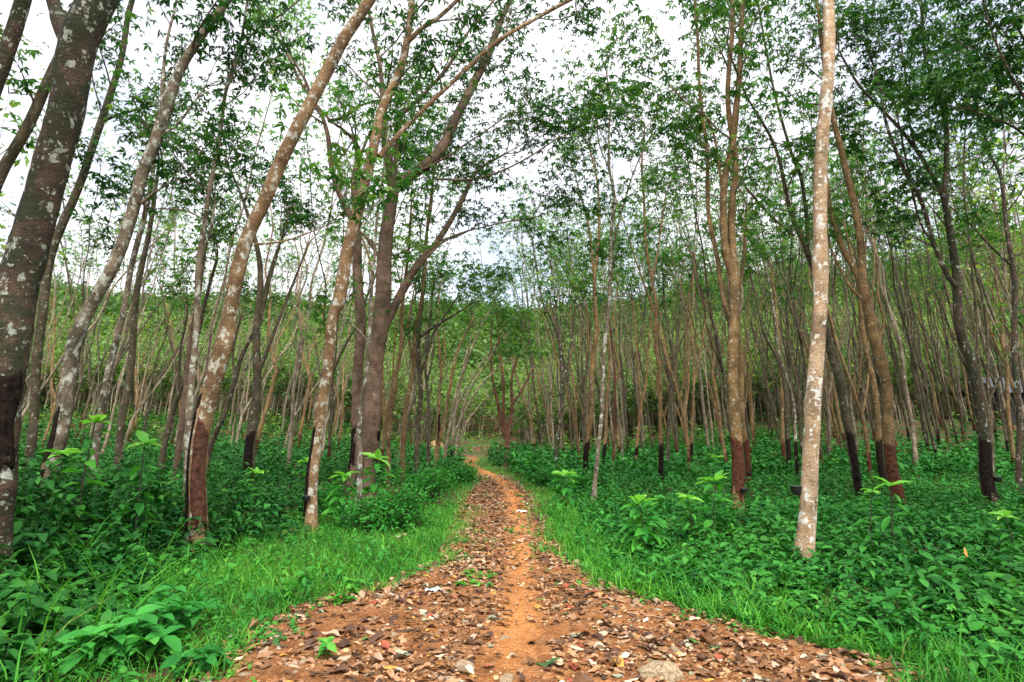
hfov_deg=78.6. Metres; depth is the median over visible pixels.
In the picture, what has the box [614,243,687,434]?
rubber tree
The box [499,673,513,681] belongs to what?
rock
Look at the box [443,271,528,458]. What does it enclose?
rubber tree
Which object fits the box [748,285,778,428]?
rubber tree
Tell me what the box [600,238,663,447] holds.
rubber tree
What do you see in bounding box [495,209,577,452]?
rubber tree
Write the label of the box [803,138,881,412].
rubber tree
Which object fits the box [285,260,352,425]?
rubber tree
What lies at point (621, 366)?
rubber tree
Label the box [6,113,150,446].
rubber tree
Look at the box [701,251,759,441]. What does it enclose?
rubber tree
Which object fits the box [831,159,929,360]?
rubber tree
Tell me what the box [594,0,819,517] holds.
rubber tree
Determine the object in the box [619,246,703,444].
rubber tree
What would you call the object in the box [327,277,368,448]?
rubber tree
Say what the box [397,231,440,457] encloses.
rubber tree
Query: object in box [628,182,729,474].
rubber tree
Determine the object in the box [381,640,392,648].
fallen leaf
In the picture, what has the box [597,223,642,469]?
rubber tree
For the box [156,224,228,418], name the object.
rubber tree
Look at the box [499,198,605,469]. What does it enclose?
rubber tree
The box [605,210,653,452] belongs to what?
rubber tree
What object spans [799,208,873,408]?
rubber tree
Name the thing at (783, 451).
rubber tree
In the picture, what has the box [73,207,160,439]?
rubber tree
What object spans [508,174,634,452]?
rubber tree
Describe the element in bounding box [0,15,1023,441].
rubber trees
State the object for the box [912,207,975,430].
rubber tree
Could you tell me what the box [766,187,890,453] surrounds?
rubber tree
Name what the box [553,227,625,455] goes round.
rubber tree
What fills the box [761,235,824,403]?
rubber tree
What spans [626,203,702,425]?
rubber tree
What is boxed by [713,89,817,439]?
rubber tree
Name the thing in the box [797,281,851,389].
rubber tree
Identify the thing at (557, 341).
rubber tree
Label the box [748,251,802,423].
rubber tree
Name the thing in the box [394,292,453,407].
rubber tree
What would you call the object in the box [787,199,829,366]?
rubber tree
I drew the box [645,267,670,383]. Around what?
rubber tree
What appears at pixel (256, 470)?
sapling
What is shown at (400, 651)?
fallen leaf
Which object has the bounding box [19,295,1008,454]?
slope scrub
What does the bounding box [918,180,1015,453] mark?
rubber tree
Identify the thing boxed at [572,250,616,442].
rubber tree
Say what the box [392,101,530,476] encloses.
rubber tree
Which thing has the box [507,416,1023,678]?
broadleaf ground cover
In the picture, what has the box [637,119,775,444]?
rubber tree
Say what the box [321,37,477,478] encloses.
rubber tree
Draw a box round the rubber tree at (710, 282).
[684,244,727,400]
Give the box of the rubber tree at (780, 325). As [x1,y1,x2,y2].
[761,266,793,390]
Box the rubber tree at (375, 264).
[329,216,415,372]
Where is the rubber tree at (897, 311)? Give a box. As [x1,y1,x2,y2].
[868,247,935,434]
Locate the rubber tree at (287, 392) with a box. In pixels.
[280,263,325,432]
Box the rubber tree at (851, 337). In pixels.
[828,265,873,424]
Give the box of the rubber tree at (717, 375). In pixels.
[689,263,726,437]
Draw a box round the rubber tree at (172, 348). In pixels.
[136,216,214,446]
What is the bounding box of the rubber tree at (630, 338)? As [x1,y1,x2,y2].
[591,265,639,435]
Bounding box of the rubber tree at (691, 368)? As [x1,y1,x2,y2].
[659,283,701,431]
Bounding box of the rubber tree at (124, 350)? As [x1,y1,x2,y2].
[90,161,276,457]
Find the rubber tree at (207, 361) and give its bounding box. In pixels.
[134,31,311,456]
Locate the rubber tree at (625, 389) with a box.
[583,255,644,453]
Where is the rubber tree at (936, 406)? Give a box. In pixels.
[867,215,943,430]
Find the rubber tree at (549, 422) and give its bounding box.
[497,245,573,449]
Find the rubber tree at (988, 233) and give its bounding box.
[933,196,1023,481]
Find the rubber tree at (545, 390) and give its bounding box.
[520,275,553,430]
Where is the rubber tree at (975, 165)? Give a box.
[926,55,1023,484]
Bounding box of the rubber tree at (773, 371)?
[710,205,785,441]
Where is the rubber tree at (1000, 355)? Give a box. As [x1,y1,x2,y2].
[907,138,1023,439]
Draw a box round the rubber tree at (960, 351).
[872,125,975,420]
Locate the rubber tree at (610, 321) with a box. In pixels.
[590,259,619,436]
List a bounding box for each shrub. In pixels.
[293,476,365,510]
[326,482,406,533]
[355,470,448,529]
[384,456,463,496]
[399,459,464,506]
[426,454,474,487]
[452,461,480,483]
[517,458,575,485]
[542,462,618,492]
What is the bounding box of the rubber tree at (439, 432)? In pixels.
[405,258,497,465]
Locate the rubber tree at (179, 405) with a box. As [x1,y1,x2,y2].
[154,178,233,421]
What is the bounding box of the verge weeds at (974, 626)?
[3,489,1023,681]
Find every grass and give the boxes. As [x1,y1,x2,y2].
[0,474,1023,681]
[23,456,1023,681]
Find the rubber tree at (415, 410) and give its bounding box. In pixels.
[367,255,439,446]
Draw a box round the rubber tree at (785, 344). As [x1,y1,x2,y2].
[763,265,806,424]
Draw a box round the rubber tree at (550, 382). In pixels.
[530,251,572,448]
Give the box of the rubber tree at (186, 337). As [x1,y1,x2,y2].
[147,270,248,417]
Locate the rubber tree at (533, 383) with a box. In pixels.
[475,197,565,450]
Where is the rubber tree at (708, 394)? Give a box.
[679,233,717,452]
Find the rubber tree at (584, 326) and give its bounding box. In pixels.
[549,240,595,400]
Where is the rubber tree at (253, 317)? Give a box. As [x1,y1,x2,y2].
[223,245,278,420]
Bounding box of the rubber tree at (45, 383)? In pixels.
[19,80,237,426]
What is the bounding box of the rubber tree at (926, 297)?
[870,195,959,447]
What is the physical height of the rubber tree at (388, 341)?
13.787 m
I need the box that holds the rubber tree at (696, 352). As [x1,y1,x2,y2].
[656,249,704,432]
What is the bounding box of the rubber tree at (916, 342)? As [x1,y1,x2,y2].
[875,251,947,418]
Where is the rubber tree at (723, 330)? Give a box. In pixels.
[701,261,746,409]
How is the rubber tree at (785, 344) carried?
on the ground at (655, 435)
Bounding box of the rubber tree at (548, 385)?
[507,257,565,444]
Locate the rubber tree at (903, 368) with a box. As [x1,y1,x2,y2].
[803,69,928,466]
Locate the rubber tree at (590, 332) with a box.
[524,231,606,452]
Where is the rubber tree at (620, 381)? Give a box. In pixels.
[610,280,634,452]
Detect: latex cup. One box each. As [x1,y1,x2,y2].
[302,495,310,501]
[740,488,747,492]
[789,485,801,494]
[994,477,1001,481]
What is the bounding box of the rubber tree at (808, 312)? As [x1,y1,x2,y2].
[762,235,840,430]
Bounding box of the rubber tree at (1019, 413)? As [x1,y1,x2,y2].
[859,5,1023,496]
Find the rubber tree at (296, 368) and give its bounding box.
[267,77,370,467]
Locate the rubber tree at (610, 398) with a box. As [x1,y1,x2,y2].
[541,202,623,456]
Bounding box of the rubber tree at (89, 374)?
[56,202,139,444]
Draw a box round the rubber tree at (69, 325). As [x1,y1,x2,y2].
[25,250,117,382]
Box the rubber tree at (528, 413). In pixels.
[459,191,558,450]
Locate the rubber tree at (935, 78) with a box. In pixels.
[836,0,1023,154]
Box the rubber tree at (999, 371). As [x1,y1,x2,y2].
[932,214,1014,430]
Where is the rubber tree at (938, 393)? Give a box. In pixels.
[882,211,948,443]
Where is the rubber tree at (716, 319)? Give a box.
[687,271,727,432]
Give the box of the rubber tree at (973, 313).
[944,265,1001,376]
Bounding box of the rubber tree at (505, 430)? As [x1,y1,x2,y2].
[470,252,571,467]
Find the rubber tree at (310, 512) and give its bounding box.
[301,0,621,534]
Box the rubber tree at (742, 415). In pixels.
[703,160,807,487]
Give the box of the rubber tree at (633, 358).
[600,201,657,456]
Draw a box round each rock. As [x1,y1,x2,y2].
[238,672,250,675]
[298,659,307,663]
[454,659,474,669]
[499,635,509,639]
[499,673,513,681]
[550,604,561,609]
[637,660,684,681]
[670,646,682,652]
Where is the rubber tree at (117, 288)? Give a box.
[37,249,121,372]
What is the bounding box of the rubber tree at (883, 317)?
[801,127,902,449]
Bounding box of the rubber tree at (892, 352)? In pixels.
[833,180,915,440]
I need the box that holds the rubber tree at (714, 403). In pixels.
[630,187,736,447]
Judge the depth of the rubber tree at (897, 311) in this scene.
36.33 m
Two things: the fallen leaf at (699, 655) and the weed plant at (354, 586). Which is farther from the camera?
the weed plant at (354, 586)
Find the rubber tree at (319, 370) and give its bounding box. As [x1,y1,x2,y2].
[276,246,352,430]
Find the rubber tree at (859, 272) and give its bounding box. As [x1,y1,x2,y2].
[740,0,920,510]
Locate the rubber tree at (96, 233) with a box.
[52,180,141,393]
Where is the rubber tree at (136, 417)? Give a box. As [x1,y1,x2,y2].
[127,236,192,439]
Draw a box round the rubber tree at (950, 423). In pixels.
[914,256,951,424]
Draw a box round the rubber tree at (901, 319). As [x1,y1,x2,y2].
[869,250,932,425]
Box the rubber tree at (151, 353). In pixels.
[134,226,193,423]
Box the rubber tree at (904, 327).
[854,220,928,442]
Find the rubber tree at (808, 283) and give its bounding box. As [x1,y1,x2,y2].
[786,242,842,375]
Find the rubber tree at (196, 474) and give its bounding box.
[182,0,433,552]
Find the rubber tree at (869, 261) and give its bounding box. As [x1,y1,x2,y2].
[808,182,902,331]
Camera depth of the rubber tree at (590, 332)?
37.15 m
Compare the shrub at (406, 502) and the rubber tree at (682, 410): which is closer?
the shrub at (406, 502)
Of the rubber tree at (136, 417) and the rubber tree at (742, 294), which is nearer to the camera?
the rubber tree at (742, 294)
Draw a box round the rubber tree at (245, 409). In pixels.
[218,168,379,457]
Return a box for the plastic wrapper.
[425,587,440,590]
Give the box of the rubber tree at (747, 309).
[673,223,761,404]
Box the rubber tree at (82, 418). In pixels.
[76,230,195,436]
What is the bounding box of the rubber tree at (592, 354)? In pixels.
[525,100,673,473]
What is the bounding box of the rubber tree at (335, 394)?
[321,153,381,455]
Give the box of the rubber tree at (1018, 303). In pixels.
[941,200,1023,374]
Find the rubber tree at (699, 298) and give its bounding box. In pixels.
[676,231,717,376]
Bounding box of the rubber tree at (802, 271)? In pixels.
[746,178,811,397]
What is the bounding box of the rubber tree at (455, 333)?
[421,291,485,445]
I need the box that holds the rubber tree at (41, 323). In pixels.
[10,0,233,477]
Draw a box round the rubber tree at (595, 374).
[553,208,610,453]
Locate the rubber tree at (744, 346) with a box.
[716,285,753,418]
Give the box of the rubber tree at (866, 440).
[728,48,903,480]
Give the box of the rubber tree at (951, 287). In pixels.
[908,227,975,358]
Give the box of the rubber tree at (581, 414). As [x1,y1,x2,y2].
[546,269,582,441]
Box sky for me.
[0,0,1023,310]
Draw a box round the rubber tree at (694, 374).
[658,255,720,459]
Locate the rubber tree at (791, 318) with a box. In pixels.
[740,215,807,390]
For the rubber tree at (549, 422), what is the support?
on the ground at (655, 435)
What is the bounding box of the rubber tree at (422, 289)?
[388,111,494,491]
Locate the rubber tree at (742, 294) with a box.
[694,139,775,466]
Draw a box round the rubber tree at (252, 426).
[185,90,350,501]
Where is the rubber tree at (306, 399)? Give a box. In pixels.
[292,186,348,455]
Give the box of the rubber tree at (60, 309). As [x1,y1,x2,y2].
[7,226,97,410]
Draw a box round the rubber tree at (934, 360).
[866,222,957,434]
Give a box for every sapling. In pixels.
[39,448,82,529]
[60,414,115,544]
[115,430,161,557]
[247,467,268,507]
[294,457,308,494]
[319,471,359,523]
[349,448,395,509]
[546,470,579,510]
[618,494,669,551]
[676,493,709,539]
[692,470,734,540]
[709,454,723,470]
[854,483,887,550]
[872,476,910,552]
[988,509,1023,550]
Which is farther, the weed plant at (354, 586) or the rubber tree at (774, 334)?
the rubber tree at (774, 334)
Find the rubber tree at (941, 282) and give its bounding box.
[903,200,976,432]
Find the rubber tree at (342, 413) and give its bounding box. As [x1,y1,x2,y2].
[331,255,400,451]
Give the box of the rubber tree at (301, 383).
[264,225,341,444]
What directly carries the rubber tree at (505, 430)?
on the ground at (655, 435)
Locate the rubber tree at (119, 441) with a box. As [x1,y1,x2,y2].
[112,83,204,482]
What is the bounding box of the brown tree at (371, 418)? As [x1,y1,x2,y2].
[296,0,654,505]
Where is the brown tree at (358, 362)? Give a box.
[200,0,459,499]
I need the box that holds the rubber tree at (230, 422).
[227,239,280,434]
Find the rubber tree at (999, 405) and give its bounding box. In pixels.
[914,187,1009,456]
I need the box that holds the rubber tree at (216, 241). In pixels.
[143,211,238,476]
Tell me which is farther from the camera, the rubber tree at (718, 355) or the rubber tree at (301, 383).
the rubber tree at (301, 383)
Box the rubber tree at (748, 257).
[721,217,799,480]
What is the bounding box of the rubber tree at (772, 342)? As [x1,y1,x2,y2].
[743,239,809,431]
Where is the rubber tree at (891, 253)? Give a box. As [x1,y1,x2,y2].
[831,95,937,457]
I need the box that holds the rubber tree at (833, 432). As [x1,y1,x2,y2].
[762,245,836,441]
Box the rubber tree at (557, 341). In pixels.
[537,283,577,405]
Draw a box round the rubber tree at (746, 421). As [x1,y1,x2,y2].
[657,149,771,458]
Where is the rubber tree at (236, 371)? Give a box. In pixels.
[207,171,323,473]
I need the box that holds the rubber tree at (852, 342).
[830,235,861,408]
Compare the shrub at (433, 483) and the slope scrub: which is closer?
the shrub at (433, 483)
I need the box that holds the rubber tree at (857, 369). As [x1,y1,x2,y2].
[792,205,871,428]
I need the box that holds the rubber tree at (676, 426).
[637,202,720,457]
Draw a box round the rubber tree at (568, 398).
[500,196,605,466]
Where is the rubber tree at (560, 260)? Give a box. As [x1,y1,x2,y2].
[518,171,586,455]
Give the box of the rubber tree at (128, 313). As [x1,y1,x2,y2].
[94,155,194,403]
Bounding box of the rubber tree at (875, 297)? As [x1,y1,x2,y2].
[839,269,890,318]
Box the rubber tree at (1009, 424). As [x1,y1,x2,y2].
[949,132,1023,465]
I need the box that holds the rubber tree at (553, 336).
[515,234,565,457]
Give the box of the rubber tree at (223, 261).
[155,204,254,450]
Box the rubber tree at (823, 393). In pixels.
[771,233,847,415]
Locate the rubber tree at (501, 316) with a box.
[454,291,537,461]
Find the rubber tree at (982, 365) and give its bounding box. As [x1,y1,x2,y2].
[943,234,996,425]
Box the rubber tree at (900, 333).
[870,270,905,373]
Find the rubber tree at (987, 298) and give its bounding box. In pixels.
[859,0,1023,420]
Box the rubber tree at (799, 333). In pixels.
[715,137,841,463]
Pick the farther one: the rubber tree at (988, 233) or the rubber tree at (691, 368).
the rubber tree at (691, 368)
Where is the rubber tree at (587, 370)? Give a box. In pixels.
[549,221,621,450]
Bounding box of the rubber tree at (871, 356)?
[827,143,888,425]
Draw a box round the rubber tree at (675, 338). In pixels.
[644,258,701,400]
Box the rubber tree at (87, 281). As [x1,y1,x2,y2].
[62,212,136,374]
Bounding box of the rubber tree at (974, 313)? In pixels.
[882,184,997,434]
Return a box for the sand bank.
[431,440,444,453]
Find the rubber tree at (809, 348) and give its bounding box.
[782,275,824,430]
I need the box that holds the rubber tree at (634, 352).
[619,293,650,427]
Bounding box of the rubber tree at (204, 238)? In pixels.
[63,0,361,530]
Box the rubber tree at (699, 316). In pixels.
[660,230,719,400]
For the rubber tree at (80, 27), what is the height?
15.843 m
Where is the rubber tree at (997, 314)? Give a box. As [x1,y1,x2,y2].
[973,202,1023,393]
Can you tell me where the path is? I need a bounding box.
[199,457,894,681]
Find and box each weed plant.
[50,623,145,678]
[82,599,205,668]
[134,584,221,636]
[159,644,236,681]
[275,582,299,599]
[315,636,336,657]
[325,592,357,605]
[339,576,364,593]
[455,579,484,585]
[461,569,497,578]
[966,639,1023,679]
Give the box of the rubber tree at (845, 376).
[784,222,857,436]
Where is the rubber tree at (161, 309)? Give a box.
[133,273,215,390]
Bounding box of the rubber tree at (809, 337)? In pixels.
[789,275,839,429]
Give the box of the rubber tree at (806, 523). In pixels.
[793,0,835,563]
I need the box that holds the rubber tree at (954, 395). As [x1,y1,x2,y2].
[885,229,959,418]
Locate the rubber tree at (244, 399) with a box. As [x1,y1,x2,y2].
[224,228,311,438]
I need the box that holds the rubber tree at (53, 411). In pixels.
[41,271,110,448]
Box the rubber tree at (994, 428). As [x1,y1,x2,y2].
[901,222,997,442]
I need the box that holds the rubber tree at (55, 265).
[53,254,104,345]
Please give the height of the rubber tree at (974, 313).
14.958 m
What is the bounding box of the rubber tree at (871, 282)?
[844,225,891,371]
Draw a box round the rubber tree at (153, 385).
[140,231,231,444]
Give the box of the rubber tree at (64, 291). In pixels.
[41,233,83,384]
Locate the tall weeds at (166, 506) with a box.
[0,403,554,681]
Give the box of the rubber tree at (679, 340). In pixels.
[642,250,698,434]
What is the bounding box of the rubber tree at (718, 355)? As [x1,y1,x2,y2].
[650,75,730,440]
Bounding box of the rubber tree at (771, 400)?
[704,204,780,441]
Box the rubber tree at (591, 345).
[546,257,617,440]
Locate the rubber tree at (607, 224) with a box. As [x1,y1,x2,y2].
[601,209,699,442]
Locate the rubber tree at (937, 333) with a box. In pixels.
[898,254,965,428]
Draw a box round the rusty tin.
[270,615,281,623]
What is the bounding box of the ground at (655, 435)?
[19,279,1023,681]
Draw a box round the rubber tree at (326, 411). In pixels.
[321,203,375,443]
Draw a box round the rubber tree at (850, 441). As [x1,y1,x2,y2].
[657,0,862,495]
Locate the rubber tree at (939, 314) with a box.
[895,224,982,383]
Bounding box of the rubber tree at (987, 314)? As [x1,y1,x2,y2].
[941,241,1005,418]
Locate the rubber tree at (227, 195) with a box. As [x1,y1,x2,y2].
[195,151,287,395]
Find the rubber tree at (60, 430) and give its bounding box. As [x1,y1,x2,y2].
[35,0,294,510]
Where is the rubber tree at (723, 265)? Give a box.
[669,189,752,388]
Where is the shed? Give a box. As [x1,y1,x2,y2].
[959,377,1023,424]
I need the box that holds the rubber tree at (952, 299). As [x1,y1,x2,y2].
[924,222,997,355]
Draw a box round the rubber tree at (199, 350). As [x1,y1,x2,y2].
[197,285,218,394]
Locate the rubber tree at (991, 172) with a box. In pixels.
[948,148,1021,342]
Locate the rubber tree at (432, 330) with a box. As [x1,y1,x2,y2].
[413,248,461,413]
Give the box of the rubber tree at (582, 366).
[556,229,595,401]
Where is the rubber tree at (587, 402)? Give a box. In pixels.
[554,226,631,420]
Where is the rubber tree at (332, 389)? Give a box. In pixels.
[298,85,433,477]
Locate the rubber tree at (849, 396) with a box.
[777,136,910,451]
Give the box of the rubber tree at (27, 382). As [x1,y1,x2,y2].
[0,260,64,411]
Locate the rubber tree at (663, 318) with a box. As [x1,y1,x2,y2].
[629,239,701,420]
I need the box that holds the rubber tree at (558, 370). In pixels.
[547,265,567,451]
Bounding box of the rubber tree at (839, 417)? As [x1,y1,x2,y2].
[740,191,847,451]
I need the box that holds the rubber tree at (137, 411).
[110,251,255,448]
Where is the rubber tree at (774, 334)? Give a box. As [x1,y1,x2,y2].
[737,237,811,430]
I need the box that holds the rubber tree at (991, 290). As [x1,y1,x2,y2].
[978,249,1020,336]
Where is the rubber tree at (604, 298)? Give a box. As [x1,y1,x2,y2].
[581,280,620,466]
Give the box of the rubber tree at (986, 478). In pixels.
[742,0,1018,510]
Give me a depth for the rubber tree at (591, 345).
46.14 m
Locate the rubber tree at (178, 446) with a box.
[172,186,247,490]
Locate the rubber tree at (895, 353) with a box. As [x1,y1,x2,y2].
[852,196,906,407]
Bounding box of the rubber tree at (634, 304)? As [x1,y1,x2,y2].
[599,237,656,397]
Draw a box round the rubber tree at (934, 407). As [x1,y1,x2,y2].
[849,195,940,454]
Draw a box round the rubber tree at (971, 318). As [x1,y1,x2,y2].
[946,251,983,382]
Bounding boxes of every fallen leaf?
[249,621,261,627]
[257,651,273,657]
[259,662,271,667]
[283,629,299,635]
[302,638,317,645]
[303,643,316,649]
[304,657,314,662]
[311,630,318,636]
[317,666,336,673]
[320,629,340,635]
[322,660,334,664]
[324,664,347,671]
[327,655,342,658]
[337,637,348,646]
[337,655,351,659]
[346,624,359,631]
[348,661,355,667]
[350,661,365,667]
[357,669,370,672]
[359,590,365,597]
[359,617,368,622]
[363,625,378,629]
[367,652,382,659]
[369,629,382,642]
[376,661,387,670]
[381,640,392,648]
[383,665,397,669]
[388,613,397,620]
[388,647,396,654]
[394,628,415,632]
[395,649,407,653]
[413,658,423,664]
[423,665,438,669]
[434,613,450,619]
[437,648,448,653]
[451,642,461,646]
[456,665,473,673]
[458,593,471,596]
[469,640,480,644]
[485,615,503,619]
[527,657,534,663]
[536,657,559,665]
[555,650,565,656]
[555,658,565,664]
[566,650,578,657]
[567,614,581,619]
[569,661,577,669]
[570,645,582,650]
[577,660,588,663]
[584,649,596,653]
[587,665,600,672]
[594,642,607,648]
[595,657,608,660]
[599,631,608,635]
[612,647,618,655]
[612,657,623,666]
[626,662,641,667]
[641,642,649,649]
[658,646,670,652]
[674,639,684,646]
[694,653,708,657]
[694,666,711,676]
[700,631,713,640]
[715,654,722,659]
[742,637,751,641]
[750,652,762,656]
[752,667,760,675]
[759,659,768,666]
[778,667,792,676]
[784,655,794,660]
[788,640,798,645]
[796,636,804,641]
[804,663,812,670]
[809,658,819,663]
[816,668,831,672]
[817,655,829,661]
[832,650,840,657]
[834,657,843,665]
[838,648,851,654]
[840,665,851,674]
[849,665,861,671]
[850,650,873,656]
[871,663,894,668]
[877,654,891,661]
[882,669,893,677]
[883,661,898,676]
[890,661,911,668]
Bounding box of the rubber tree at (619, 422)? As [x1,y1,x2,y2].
[572,218,628,459]
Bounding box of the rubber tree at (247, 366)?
[230,245,335,438]
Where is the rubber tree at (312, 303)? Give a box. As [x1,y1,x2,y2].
[289,257,350,378]
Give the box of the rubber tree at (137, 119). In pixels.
[87,60,202,492]
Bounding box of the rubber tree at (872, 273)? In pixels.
[829,189,912,383]
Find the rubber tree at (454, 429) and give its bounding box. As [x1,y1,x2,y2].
[450,286,546,458]
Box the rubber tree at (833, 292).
[755,130,882,405]
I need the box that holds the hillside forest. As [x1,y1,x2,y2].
[35,225,1023,379]
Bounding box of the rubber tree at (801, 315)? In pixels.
[777,265,821,421]
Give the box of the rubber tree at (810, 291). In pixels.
[789,231,841,412]
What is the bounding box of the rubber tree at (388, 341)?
[374,269,435,438]
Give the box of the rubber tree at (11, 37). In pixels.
[0,0,31,96]
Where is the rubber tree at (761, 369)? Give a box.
[740,262,773,440]
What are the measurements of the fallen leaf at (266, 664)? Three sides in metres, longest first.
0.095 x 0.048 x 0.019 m
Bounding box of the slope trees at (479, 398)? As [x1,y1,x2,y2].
[24,243,1023,445]
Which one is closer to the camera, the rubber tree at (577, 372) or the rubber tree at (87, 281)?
the rubber tree at (577, 372)
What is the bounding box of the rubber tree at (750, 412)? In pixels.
[681,160,789,450]
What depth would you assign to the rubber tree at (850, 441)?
15.59 m
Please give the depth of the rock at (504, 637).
4.62 m
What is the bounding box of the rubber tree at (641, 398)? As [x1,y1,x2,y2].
[612,248,677,460]
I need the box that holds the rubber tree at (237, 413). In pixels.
[217,220,291,442]
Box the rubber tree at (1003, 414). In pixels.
[892,203,1011,438]
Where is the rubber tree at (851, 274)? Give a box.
[830,148,897,459]
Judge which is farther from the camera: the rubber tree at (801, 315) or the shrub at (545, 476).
the rubber tree at (801, 315)
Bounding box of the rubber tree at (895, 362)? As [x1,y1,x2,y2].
[844,215,909,425]
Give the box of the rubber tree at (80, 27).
[0,0,119,578]
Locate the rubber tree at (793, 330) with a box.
[744,223,812,411]
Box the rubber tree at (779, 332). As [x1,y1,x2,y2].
[743,246,799,412]
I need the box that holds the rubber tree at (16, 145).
[0,0,156,191]
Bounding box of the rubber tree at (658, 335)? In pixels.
[633,250,676,445]
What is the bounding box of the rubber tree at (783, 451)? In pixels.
[724,224,802,468]
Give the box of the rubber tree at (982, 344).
[930,247,1001,424]
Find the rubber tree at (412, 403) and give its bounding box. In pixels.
[360,143,472,464]
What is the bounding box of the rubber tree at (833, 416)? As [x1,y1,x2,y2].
[710,140,843,447]
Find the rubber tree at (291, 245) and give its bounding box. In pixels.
[261,212,303,399]
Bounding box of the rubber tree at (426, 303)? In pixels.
[404,251,466,466]
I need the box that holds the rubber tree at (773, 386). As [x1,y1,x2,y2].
[706,254,790,423]
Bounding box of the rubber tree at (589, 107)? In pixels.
[547,3,688,501]
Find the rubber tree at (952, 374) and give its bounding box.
[891,188,966,443]
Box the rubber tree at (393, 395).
[380,149,460,491]
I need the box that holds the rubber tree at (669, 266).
[636,228,699,465]
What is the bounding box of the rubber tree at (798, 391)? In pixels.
[690,86,855,456]
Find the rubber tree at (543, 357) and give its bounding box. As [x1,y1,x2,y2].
[505,261,574,448]
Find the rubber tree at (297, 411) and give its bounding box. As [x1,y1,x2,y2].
[279,231,410,450]
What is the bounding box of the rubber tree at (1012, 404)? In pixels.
[928,209,1015,417]
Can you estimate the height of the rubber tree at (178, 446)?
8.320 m
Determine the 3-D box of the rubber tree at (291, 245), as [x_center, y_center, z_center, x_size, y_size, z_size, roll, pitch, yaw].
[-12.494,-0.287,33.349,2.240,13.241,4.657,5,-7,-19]
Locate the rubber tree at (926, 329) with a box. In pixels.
[888,244,967,408]
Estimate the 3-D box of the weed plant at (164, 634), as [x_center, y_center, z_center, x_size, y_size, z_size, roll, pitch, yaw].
[-2.429,1.987,4.243,0.611,0.388,0.803,0,-9,0]
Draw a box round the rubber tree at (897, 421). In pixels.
[844,233,900,436]
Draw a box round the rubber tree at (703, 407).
[638,164,709,451]
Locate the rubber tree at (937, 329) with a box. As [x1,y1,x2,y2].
[918,260,948,414]
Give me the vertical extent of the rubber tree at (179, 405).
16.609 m
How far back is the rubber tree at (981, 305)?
45.68 m
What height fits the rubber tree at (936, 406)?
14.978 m
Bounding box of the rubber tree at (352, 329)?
[311,223,397,435]
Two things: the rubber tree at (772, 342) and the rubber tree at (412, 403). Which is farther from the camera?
the rubber tree at (772, 342)
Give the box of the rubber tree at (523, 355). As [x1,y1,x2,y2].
[477,260,538,442]
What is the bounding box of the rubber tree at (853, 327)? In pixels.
[788,219,860,421]
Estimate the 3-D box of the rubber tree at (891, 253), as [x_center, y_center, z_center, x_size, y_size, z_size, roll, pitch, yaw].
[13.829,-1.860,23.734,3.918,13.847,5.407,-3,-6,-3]
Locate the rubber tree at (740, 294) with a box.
[702,219,769,390]
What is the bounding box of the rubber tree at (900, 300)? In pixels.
[879,266,925,420]
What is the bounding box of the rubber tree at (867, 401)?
[802,153,874,442]
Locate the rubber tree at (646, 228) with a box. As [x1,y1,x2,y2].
[598,83,690,482]
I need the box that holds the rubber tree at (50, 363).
[43,196,115,426]
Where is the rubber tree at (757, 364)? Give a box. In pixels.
[740,284,770,428]
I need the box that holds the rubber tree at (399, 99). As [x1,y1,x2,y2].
[287,80,434,517]
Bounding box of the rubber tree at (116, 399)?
[100,195,200,456]
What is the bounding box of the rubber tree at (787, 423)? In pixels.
[701,204,791,476]
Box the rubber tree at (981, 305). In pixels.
[932,220,1018,375]
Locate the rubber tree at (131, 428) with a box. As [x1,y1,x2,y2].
[127,282,190,445]
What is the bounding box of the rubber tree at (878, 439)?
[797,175,887,495]
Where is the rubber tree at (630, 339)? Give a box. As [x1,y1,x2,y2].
[587,211,653,444]
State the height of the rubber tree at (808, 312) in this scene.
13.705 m
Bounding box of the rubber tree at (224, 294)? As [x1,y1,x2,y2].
[196,228,277,369]
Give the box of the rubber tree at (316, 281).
[266,261,335,424]
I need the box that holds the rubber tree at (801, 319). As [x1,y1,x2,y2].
[757,234,812,426]
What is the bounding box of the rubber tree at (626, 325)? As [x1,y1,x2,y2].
[583,205,651,444]
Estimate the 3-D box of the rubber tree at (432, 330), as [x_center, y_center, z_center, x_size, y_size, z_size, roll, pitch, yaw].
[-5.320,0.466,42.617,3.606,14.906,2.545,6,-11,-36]
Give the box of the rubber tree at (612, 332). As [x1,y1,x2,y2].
[583,223,657,432]
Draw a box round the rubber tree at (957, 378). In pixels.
[897,230,967,423]
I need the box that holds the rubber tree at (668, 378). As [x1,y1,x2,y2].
[626,185,675,450]
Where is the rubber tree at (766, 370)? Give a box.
[719,203,788,437]
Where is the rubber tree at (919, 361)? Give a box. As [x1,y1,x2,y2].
[863,186,936,438]
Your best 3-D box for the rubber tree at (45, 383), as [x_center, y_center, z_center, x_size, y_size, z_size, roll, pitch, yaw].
[-16.091,-2.236,23.636,9.308,14.576,8.354,0,-6,-5]
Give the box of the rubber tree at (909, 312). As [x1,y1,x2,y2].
[864,198,924,435]
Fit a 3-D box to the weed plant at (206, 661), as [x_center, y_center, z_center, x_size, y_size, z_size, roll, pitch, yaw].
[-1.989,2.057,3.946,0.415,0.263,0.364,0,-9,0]
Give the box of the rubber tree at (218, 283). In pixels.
[168,235,239,387]
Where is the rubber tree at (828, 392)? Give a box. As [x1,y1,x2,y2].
[794,136,903,458]
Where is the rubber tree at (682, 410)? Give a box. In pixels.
[587,94,719,473]
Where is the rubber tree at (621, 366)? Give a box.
[592,199,629,442]
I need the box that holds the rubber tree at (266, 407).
[255,145,350,459]
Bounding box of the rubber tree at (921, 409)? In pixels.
[807,94,938,460]

